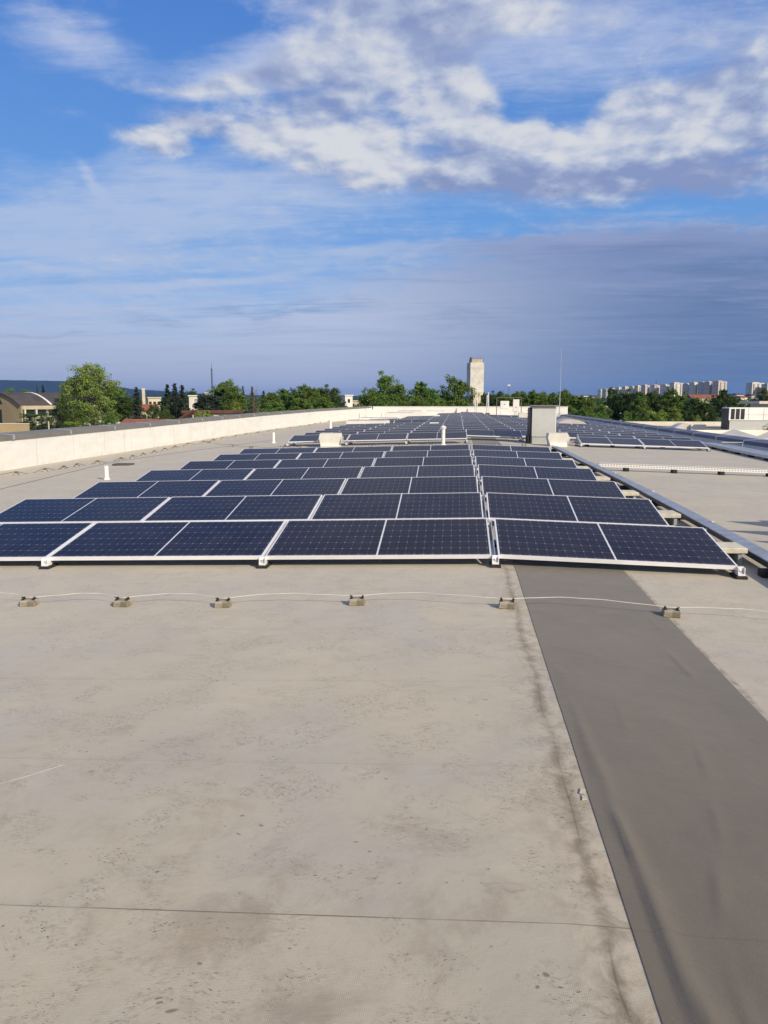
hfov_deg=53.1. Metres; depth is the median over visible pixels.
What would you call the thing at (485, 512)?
mounting rail
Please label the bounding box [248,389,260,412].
withered tree
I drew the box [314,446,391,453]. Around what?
solar panel
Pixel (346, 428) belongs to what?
solar panel
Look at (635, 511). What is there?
solar panel
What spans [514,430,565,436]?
solar panel
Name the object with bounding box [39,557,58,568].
mounting rail
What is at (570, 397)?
deciduous tree
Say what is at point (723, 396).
poplar tree
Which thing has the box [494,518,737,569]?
solar panel
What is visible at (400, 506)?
solar panel
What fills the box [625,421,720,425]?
parapet wall
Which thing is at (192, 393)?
deciduous tree
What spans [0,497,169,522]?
solar panel
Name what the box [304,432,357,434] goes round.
solar panel
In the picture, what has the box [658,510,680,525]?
ballast slab
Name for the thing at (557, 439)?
roof vent box
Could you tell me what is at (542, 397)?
deciduous tree
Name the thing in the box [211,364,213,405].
radio mast
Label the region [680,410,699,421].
bush
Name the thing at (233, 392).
deciduous tree
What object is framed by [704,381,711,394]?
apartment block
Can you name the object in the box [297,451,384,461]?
solar panel
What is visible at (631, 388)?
apartment block
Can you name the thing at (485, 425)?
solar panel
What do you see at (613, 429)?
solar panel
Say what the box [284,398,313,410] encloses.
deciduous tree
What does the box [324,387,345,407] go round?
deciduous tree
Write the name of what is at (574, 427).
solar panel
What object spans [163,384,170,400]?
spruce tree
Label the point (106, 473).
vent pipe
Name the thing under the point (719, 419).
ground
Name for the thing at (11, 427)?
yard wall
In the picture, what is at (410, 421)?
solar panel
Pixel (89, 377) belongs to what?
birch tree
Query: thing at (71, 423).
bush
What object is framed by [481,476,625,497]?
solar panel
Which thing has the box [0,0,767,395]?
sky
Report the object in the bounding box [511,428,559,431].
solar panel
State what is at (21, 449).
parapet wall
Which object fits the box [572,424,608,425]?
solar panel
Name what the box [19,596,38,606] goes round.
wire holder
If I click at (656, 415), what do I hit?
bush
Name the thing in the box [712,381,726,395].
apartment block
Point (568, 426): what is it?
solar panel
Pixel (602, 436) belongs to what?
solar panel
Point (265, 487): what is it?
solar panel
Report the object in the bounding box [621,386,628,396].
apartment block
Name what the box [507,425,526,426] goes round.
solar panel
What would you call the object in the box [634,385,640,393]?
apartment block
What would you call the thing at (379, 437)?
solar panel
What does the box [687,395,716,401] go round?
town building
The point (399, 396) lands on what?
deciduous tree
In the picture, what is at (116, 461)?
cable
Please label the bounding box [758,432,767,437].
roof cricket
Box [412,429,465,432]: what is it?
solar panel
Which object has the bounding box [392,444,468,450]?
solar panel
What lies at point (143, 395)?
chimney
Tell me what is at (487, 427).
solar panel
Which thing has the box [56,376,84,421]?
birch tree
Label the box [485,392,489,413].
twin pole
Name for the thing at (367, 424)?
solar panel
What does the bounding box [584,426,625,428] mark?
solar panel
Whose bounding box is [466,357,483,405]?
concrete tower
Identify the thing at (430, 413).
skylight
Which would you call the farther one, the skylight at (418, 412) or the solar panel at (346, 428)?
the skylight at (418, 412)
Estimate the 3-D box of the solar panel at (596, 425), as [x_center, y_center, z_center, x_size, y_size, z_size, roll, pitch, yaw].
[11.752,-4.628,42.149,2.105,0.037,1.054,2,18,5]
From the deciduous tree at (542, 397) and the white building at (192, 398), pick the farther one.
the white building at (192, 398)
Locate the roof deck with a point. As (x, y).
(286, 798)
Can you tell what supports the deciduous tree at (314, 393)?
on the ground
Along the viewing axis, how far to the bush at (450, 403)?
148.18 m
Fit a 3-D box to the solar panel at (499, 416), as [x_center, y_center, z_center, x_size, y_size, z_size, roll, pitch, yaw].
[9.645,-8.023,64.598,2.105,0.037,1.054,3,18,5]
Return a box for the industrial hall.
[0,392,129,427]
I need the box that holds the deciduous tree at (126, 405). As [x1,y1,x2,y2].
[108,395,134,421]
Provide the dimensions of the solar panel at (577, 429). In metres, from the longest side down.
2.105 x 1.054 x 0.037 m
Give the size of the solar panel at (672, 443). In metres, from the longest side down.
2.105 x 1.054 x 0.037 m
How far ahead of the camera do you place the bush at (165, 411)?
152.62 m
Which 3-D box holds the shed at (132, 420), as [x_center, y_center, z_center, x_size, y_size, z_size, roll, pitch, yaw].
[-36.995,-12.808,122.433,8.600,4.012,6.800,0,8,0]
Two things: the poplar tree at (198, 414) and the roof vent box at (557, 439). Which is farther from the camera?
the poplar tree at (198, 414)
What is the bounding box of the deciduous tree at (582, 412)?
[575,407,598,417]
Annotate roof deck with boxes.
[0,420,767,1023]
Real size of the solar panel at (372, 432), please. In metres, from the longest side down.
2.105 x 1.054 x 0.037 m
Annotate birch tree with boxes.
[56,362,123,425]
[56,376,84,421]
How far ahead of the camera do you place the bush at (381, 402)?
148.61 m
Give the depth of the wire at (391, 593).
5.80 m
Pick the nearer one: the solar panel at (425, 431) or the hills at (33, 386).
the solar panel at (425, 431)
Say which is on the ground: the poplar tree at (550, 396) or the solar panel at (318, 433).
the poplar tree at (550, 396)
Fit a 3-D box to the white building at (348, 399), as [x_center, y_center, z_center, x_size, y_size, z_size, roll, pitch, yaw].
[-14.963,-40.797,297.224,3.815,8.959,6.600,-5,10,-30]
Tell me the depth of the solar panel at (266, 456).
19.23 m
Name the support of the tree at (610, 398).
on the ground
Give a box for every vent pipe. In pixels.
[103,466,109,479]
[272,432,275,442]
[440,425,445,444]
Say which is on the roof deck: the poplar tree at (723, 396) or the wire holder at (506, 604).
the wire holder at (506, 604)
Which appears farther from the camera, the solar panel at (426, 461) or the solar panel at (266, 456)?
the solar panel at (266, 456)
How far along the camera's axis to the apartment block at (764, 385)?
1358.67 m
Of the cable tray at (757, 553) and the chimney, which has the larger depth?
the chimney
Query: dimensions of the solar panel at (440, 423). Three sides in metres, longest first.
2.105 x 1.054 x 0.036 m
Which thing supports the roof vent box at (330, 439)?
on the roof deck
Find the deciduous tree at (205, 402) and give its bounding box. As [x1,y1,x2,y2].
[192,393,222,409]
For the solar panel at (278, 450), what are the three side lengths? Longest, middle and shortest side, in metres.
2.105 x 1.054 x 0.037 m
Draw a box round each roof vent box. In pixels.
[319,433,342,446]
[518,413,527,417]
[546,432,568,446]
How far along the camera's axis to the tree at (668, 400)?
177.31 m
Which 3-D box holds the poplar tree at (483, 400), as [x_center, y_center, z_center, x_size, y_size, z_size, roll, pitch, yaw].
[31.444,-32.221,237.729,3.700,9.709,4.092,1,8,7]
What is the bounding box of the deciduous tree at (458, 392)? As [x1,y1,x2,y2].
[439,374,479,405]
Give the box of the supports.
[0,422,323,474]
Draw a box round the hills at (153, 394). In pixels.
[124,392,730,399]
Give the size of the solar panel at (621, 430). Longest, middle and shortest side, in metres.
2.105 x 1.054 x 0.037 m
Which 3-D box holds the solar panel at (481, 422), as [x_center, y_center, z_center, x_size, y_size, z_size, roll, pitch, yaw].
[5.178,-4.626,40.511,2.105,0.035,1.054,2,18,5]
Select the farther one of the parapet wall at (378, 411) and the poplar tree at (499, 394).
the poplar tree at (499, 394)
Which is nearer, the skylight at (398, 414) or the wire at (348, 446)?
the wire at (348, 446)
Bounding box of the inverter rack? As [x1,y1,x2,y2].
[496,397,521,414]
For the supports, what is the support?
on the roof deck
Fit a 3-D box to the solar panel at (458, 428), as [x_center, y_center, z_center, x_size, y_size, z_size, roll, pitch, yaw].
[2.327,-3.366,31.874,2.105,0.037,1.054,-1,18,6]
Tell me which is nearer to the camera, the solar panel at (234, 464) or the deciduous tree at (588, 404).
the solar panel at (234, 464)
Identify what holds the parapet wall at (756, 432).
on the ground
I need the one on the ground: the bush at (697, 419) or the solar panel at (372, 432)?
the bush at (697, 419)
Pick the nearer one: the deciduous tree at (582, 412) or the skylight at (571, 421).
the skylight at (571, 421)
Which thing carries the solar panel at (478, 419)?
on the roof deck
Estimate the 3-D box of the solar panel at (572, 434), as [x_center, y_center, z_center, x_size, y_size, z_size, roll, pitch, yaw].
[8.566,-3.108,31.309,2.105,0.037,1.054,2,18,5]
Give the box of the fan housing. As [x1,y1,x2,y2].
[525,405,558,443]
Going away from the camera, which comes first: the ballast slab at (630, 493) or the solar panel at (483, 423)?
the ballast slab at (630, 493)
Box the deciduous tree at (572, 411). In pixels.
[567,405,579,414]
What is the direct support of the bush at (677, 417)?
on the ground
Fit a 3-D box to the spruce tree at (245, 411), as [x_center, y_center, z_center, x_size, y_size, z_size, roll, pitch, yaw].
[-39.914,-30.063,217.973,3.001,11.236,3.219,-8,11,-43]
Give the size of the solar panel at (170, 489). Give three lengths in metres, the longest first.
2.105 x 1.054 x 0.036 m
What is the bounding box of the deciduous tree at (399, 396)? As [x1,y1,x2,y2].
[387,383,414,405]
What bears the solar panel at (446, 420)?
on the roof deck
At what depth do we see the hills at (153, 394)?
6668.46 m
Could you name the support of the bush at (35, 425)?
on the ground
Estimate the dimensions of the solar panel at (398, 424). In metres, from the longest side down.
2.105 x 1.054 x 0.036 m
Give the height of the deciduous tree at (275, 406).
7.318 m
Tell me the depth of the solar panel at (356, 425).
39.24 m
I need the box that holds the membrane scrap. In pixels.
[580,788,586,799]
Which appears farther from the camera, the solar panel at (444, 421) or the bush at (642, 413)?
the bush at (642, 413)
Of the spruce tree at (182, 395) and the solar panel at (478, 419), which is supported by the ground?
the spruce tree at (182, 395)
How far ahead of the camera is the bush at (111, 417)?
163.77 m
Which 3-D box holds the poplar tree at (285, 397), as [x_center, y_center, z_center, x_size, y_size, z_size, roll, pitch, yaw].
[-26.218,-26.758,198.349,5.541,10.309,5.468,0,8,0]
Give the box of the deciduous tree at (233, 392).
[219,382,246,409]
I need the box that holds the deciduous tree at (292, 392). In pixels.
[287,387,296,400]
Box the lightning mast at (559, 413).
[556,349,561,416]
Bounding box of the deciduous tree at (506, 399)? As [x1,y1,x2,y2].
[499,394,511,405]
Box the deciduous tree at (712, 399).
[709,395,726,417]
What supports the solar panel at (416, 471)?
on the rail
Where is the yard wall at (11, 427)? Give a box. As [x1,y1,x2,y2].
[0,423,29,432]
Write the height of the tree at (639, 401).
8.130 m
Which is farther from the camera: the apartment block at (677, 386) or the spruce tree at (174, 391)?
the apartment block at (677, 386)
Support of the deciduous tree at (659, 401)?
on the ground
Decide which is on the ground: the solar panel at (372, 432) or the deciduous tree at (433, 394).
the deciduous tree at (433, 394)
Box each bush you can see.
[17,412,49,430]
[42,403,74,428]
[64,409,90,426]
[64,420,81,427]
[101,411,120,424]
[143,403,164,418]
[156,405,172,418]
[369,392,399,405]
[402,396,430,405]
[438,398,455,405]
[621,411,639,420]
[635,408,651,420]
[646,409,668,420]
[664,406,682,421]
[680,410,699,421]
[693,414,701,421]
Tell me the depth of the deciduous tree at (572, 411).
127.74 m
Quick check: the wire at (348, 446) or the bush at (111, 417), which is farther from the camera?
the bush at (111, 417)
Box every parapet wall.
[0,406,370,470]
[370,406,567,416]
[561,414,767,451]
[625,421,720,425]
[697,430,767,435]
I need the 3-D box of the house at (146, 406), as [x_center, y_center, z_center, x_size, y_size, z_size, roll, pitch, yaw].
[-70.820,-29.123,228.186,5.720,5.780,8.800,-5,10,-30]
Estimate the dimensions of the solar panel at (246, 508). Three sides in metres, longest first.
2.105 x 1.054 x 0.038 m
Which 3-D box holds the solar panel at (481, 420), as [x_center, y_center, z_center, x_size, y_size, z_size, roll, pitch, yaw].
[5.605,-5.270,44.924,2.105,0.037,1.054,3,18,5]
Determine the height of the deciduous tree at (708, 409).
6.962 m
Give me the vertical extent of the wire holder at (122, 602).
0.077 m
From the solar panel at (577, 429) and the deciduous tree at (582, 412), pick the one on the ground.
the deciduous tree at (582, 412)
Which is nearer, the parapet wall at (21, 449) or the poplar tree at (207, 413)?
the parapet wall at (21, 449)
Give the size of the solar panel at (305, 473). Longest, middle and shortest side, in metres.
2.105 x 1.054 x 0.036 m
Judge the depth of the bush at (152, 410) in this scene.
148.60 m
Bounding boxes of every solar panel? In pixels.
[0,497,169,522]
[0,522,94,560]
[49,520,285,560]
[74,480,219,497]
[136,468,254,480]
[143,495,321,521]
[179,459,280,469]
[205,478,345,495]
[212,453,300,460]
[239,447,316,453]
[245,467,362,479]
[265,518,491,559]
[275,458,374,469]
[288,434,349,442]
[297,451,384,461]
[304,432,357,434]
[310,492,483,519]
[314,429,364,433]
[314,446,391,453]
[324,428,370,429]
[332,426,375,427]
[339,425,379,426]
[340,476,477,493]
[346,423,384,425]
[347,433,407,440]
[358,430,411,436]
[359,465,474,477]
[365,428,414,432]
[371,427,417,428]
[373,456,472,465]
[376,425,419,427]
[381,424,421,425]
[383,450,470,457]
[385,422,423,423]
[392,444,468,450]
[394,419,428,422]
[407,432,466,439]
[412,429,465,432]
[415,427,462,429]
[418,426,462,427]
[420,424,462,426]
[422,423,461,424]
[424,421,461,423]
[426,420,461,421]
[428,419,461,420]
[430,418,460,418]
[462,418,495,419]
[462,419,497,420]
[462,420,499,422]
[462,421,501,423]
[462,423,503,424]
[463,424,506,426]
[463,425,510,428]
[463,427,513,430]
[466,429,521,437]
[472,444,550,451]
[473,449,562,458]
[475,456,576,469]
[478,464,597,481]
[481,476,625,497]
[486,492,668,525]
[488,415,510,416]
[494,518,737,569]
[500,422,526,423]
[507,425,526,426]
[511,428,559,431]
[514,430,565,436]
[556,425,583,427]
[556,427,590,428]
[556,428,598,430]
[559,430,608,432]
[566,432,619,437]
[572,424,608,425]
[577,425,615,426]
[577,434,634,438]
[577,437,643,445]
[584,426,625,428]
[591,428,635,430]
[599,429,645,431]
[608,431,658,434]
[619,433,672,436]
[633,436,691,439]
[638,439,707,448]
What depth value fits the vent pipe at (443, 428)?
26.05 m
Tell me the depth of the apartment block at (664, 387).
1594.89 m
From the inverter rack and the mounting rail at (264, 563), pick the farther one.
the inverter rack
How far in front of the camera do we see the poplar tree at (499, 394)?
222.20 m
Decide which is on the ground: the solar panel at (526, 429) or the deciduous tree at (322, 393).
the deciduous tree at (322, 393)
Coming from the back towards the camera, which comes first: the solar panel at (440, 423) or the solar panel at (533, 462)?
the solar panel at (440, 423)
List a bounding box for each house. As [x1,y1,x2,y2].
[141,404,157,418]
[145,397,161,417]
[731,393,743,396]
[736,396,748,400]
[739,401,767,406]
[744,394,757,399]
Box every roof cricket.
[722,429,767,439]
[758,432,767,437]
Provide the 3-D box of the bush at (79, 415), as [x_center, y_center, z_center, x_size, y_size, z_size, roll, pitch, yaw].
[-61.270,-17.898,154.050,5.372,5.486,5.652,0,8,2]
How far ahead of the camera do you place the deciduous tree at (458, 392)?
167.15 m
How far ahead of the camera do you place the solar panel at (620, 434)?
31.41 m
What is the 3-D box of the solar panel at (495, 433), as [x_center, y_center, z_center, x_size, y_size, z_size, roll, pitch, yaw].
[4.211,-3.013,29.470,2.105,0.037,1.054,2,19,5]
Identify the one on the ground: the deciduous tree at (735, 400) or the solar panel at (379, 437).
the deciduous tree at (735, 400)
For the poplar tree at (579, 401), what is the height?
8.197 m
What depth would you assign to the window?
196.51 m
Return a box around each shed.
[121,419,169,422]
[181,410,243,417]
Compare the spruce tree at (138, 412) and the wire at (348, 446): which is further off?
the spruce tree at (138, 412)
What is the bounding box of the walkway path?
[471,436,767,1023]
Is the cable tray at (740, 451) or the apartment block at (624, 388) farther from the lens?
the apartment block at (624, 388)
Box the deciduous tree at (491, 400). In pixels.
[484,390,498,405]
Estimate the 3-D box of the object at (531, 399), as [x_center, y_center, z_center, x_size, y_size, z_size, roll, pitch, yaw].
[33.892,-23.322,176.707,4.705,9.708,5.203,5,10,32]
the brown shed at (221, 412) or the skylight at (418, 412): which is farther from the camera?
the brown shed at (221, 412)
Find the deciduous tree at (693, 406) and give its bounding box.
[680,397,707,421]
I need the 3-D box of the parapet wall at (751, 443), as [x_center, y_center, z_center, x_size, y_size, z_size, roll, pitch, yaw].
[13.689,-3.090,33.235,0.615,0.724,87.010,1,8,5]
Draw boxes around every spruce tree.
[129,387,146,418]
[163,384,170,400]
[170,383,178,410]
[177,385,190,416]
[241,386,247,413]
[248,386,255,412]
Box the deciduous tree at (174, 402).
[153,394,189,418]
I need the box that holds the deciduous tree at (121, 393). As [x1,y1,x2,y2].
[101,386,131,412]
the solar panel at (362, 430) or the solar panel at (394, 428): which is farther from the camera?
the solar panel at (394, 428)
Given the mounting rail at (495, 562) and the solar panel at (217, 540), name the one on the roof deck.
the mounting rail at (495, 562)
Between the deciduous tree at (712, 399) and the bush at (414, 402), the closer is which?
the bush at (414, 402)
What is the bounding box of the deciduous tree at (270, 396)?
[258,392,283,412]
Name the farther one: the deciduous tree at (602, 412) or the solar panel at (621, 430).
the deciduous tree at (602, 412)
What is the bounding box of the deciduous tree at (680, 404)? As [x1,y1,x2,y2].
[670,391,687,420]
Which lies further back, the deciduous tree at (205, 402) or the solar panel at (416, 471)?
the deciduous tree at (205, 402)
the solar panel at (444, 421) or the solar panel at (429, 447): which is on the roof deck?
the solar panel at (444, 421)
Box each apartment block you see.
[598,389,601,396]
[602,389,607,398]
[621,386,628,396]
[629,386,633,395]
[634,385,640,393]
[641,385,649,396]
[650,385,659,394]
[660,384,668,395]
[669,382,682,395]
[682,383,688,395]
[688,382,697,394]
[697,382,703,394]
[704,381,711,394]
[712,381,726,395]
[745,382,763,394]
[761,383,767,390]
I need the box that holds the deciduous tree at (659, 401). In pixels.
[652,391,673,420]
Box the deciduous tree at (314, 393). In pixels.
[301,387,320,409]
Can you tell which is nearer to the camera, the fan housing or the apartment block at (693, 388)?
the fan housing
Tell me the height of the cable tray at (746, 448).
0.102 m
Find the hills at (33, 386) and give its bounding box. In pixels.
[0,380,197,393]
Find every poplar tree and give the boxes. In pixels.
[194,410,201,417]
[203,410,211,416]
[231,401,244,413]
[275,388,292,410]
[291,383,310,403]
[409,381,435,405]
[480,392,487,405]
[494,391,504,405]
[508,391,523,405]
[519,391,528,404]
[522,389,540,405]
[543,392,557,404]
[549,389,569,405]
[570,396,586,414]
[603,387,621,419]
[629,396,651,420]
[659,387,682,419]
[713,389,733,417]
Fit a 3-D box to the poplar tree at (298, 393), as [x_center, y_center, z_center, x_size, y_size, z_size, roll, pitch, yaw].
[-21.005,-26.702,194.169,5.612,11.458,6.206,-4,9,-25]
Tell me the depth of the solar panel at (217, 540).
7.70 m
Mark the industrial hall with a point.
(13, 405)
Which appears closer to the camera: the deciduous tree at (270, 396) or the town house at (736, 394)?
the deciduous tree at (270, 396)
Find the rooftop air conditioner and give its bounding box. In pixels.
[720,407,767,429]
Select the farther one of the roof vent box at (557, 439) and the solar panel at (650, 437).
the solar panel at (650, 437)
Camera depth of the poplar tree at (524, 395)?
181.38 m
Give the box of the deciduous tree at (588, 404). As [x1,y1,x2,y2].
[581,395,597,412]
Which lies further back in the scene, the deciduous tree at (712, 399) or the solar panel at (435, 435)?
the deciduous tree at (712, 399)
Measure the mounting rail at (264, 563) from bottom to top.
0.268 m
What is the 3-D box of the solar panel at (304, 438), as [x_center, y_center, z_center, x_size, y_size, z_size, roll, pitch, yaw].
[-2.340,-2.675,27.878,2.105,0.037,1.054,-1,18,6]
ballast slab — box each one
[596,476,609,480]
[621,490,638,497]
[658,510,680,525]
[717,542,747,564]
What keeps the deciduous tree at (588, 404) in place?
on the ground
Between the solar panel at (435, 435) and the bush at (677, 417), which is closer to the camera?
the solar panel at (435, 435)
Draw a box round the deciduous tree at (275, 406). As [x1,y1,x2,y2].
[262,400,285,411]
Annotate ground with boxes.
[31,401,720,429]
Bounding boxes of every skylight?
[346,419,389,423]
[359,417,397,418]
[385,412,414,417]
[397,410,422,415]
[426,411,444,415]
[556,419,585,423]
[671,423,705,429]
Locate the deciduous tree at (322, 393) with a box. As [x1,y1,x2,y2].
[316,384,329,401]
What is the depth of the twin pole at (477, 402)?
74.70 m
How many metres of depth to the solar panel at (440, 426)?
34.41 m
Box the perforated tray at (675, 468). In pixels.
[598,462,767,476]
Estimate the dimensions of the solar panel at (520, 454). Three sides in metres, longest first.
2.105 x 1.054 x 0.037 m
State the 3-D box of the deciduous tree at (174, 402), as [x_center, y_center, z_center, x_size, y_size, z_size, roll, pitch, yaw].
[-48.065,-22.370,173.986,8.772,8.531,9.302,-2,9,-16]
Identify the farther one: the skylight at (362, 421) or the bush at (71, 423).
the bush at (71, 423)
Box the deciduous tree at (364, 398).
[357,387,380,406]
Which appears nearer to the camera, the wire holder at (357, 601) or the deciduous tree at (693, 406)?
the wire holder at (357, 601)
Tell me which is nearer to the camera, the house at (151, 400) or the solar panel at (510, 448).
the solar panel at (510, 448)
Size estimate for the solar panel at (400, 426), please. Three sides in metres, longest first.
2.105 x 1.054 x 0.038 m
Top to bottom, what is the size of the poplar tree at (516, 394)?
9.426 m
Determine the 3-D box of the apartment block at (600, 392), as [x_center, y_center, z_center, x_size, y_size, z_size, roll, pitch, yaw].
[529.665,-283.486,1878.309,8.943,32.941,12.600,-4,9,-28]
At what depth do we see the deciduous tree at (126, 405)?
197.30 m
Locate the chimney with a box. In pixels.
[141,388,145,403]
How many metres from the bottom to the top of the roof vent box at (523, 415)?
0.670 m
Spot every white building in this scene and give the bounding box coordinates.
[188,395,197,409]
[337,395,353,406]
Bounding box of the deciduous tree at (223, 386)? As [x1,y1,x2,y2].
[204,379,241,409]
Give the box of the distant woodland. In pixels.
[128,393,752,411]
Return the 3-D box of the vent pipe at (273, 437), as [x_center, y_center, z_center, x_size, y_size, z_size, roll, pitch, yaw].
[-4.378,-2.932,30.434,0.187,0.440,0.187,1,8,5]
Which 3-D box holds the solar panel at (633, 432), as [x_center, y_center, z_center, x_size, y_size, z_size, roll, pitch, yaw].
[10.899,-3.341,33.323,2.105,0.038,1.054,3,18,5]
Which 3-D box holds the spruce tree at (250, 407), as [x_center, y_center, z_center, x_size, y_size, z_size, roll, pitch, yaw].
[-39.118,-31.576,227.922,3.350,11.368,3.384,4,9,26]
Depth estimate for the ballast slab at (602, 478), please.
13.96 m
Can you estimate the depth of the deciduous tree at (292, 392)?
207.59 m
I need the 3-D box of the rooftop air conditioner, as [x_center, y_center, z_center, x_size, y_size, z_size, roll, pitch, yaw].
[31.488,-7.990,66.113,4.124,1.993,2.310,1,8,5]
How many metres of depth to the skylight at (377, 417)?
56.02 m
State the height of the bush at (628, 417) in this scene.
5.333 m
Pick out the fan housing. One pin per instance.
(541, 420)
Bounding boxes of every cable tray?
[551,446,767,577]
[702,442,767,460]
[707,443,767,453]
[725,444,767,452]
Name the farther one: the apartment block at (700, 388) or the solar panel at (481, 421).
the apartment block at (700, 388)
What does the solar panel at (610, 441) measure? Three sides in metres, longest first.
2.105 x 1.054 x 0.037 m
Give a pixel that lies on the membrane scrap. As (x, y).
(583, 791)
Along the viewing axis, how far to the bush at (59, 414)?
156.29 m
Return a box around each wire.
[0,592,767,611]
[207,441,567,447]
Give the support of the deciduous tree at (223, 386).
on the ground
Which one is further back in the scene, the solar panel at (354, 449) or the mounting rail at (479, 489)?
the solar panel at (354, 449)
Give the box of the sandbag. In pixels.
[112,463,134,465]
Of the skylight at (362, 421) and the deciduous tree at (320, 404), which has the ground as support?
the deciduous tree at (320, 404)
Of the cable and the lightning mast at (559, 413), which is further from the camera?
the lightning mast at (559, 413)
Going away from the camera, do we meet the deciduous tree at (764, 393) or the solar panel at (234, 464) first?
the solar panel at (234, 464)
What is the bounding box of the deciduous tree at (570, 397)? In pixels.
[561,391,576,407]
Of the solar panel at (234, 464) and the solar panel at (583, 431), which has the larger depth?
the solar panel at (583, 431)
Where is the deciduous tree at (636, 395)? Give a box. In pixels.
[623,390,650,417]
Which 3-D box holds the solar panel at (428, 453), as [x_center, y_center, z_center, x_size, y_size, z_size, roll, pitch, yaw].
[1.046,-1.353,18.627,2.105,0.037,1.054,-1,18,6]
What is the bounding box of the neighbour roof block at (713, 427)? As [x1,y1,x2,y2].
[663,426,720,429]
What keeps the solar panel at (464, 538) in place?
on the mounting rail at (264, 563)
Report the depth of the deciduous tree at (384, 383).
186.30 m
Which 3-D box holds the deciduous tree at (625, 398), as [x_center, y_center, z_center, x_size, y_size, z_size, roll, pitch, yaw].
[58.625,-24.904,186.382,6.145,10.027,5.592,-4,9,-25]
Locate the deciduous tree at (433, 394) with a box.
[421,387,442,405]
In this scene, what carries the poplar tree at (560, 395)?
on the ground
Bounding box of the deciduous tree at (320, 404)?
[312,396,335,408]
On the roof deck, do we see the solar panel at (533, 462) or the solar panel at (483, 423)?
the solar panel at (483, 423)
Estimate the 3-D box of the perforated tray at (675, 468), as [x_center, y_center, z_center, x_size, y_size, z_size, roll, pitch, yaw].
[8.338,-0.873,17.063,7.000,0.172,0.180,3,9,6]
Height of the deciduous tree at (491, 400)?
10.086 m
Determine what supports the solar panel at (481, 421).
on the roof deck
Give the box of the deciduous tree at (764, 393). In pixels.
[756,387,767,400]
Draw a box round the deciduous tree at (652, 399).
[645,391,659,420]
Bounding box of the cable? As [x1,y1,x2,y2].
[2,440,270,488]
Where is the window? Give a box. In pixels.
[50,416,57,425]
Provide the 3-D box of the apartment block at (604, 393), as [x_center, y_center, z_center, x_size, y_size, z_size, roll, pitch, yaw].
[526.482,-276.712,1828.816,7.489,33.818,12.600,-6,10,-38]
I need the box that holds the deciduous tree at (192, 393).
[184,388,199,409]
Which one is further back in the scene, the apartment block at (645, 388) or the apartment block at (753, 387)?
the apartment block at (645, 388)
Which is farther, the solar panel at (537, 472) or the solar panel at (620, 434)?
the solar panel at (620, 434)
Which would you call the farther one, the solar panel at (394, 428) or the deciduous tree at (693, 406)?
the deciduous tree at (693, 406)
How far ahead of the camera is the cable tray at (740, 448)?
25.55 m
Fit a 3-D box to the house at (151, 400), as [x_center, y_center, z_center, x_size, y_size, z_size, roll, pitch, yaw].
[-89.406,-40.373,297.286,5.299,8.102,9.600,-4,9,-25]
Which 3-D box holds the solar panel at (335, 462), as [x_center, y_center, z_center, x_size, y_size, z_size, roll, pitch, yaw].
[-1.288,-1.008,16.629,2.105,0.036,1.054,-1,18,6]
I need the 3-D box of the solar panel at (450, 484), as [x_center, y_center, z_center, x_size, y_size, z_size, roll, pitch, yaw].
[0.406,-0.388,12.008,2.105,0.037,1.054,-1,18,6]
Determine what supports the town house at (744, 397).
on the ground
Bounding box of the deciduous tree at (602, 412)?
[593,404,612,418]
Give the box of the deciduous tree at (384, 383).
[368,370,402,404]
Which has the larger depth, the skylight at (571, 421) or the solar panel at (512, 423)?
the skylight at (571, 421)
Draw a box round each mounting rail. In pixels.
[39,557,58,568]
[256,522,286,568]
[478,477,481,497]
[482,494,488,526]
[489,520,500,567]
[705,529,747,579]
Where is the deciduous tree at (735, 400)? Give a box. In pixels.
[725,395,744,406]
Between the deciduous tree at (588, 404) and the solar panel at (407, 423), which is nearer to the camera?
the solar panel at (407, 423)
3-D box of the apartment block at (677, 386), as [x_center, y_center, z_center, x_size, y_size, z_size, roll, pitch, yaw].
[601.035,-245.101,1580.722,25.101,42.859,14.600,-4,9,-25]
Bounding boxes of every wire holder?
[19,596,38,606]
[113,597,132,606]
[214,597,232,607]
[349,595,365,605]
[498,597,514,609]
[661,606,680,617]
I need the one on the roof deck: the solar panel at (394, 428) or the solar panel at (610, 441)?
the solar panel at (394, 428)
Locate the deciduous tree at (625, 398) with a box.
[613,389,631,420]
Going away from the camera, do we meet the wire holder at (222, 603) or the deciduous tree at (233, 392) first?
the wire holder at (222, 603)
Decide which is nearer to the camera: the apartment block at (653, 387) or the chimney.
the chimney
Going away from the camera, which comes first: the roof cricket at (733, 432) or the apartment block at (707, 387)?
the roof cricket at (733, 432)
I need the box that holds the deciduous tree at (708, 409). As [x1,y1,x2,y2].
[694,402,718,421]
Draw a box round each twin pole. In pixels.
[475,392,477,411]
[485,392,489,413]
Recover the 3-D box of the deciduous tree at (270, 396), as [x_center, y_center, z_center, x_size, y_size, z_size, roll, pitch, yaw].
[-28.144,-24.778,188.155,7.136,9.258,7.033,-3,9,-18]
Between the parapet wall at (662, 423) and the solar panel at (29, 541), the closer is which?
the solar panel at (29, 541)
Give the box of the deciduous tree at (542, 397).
[535,391,547,404]

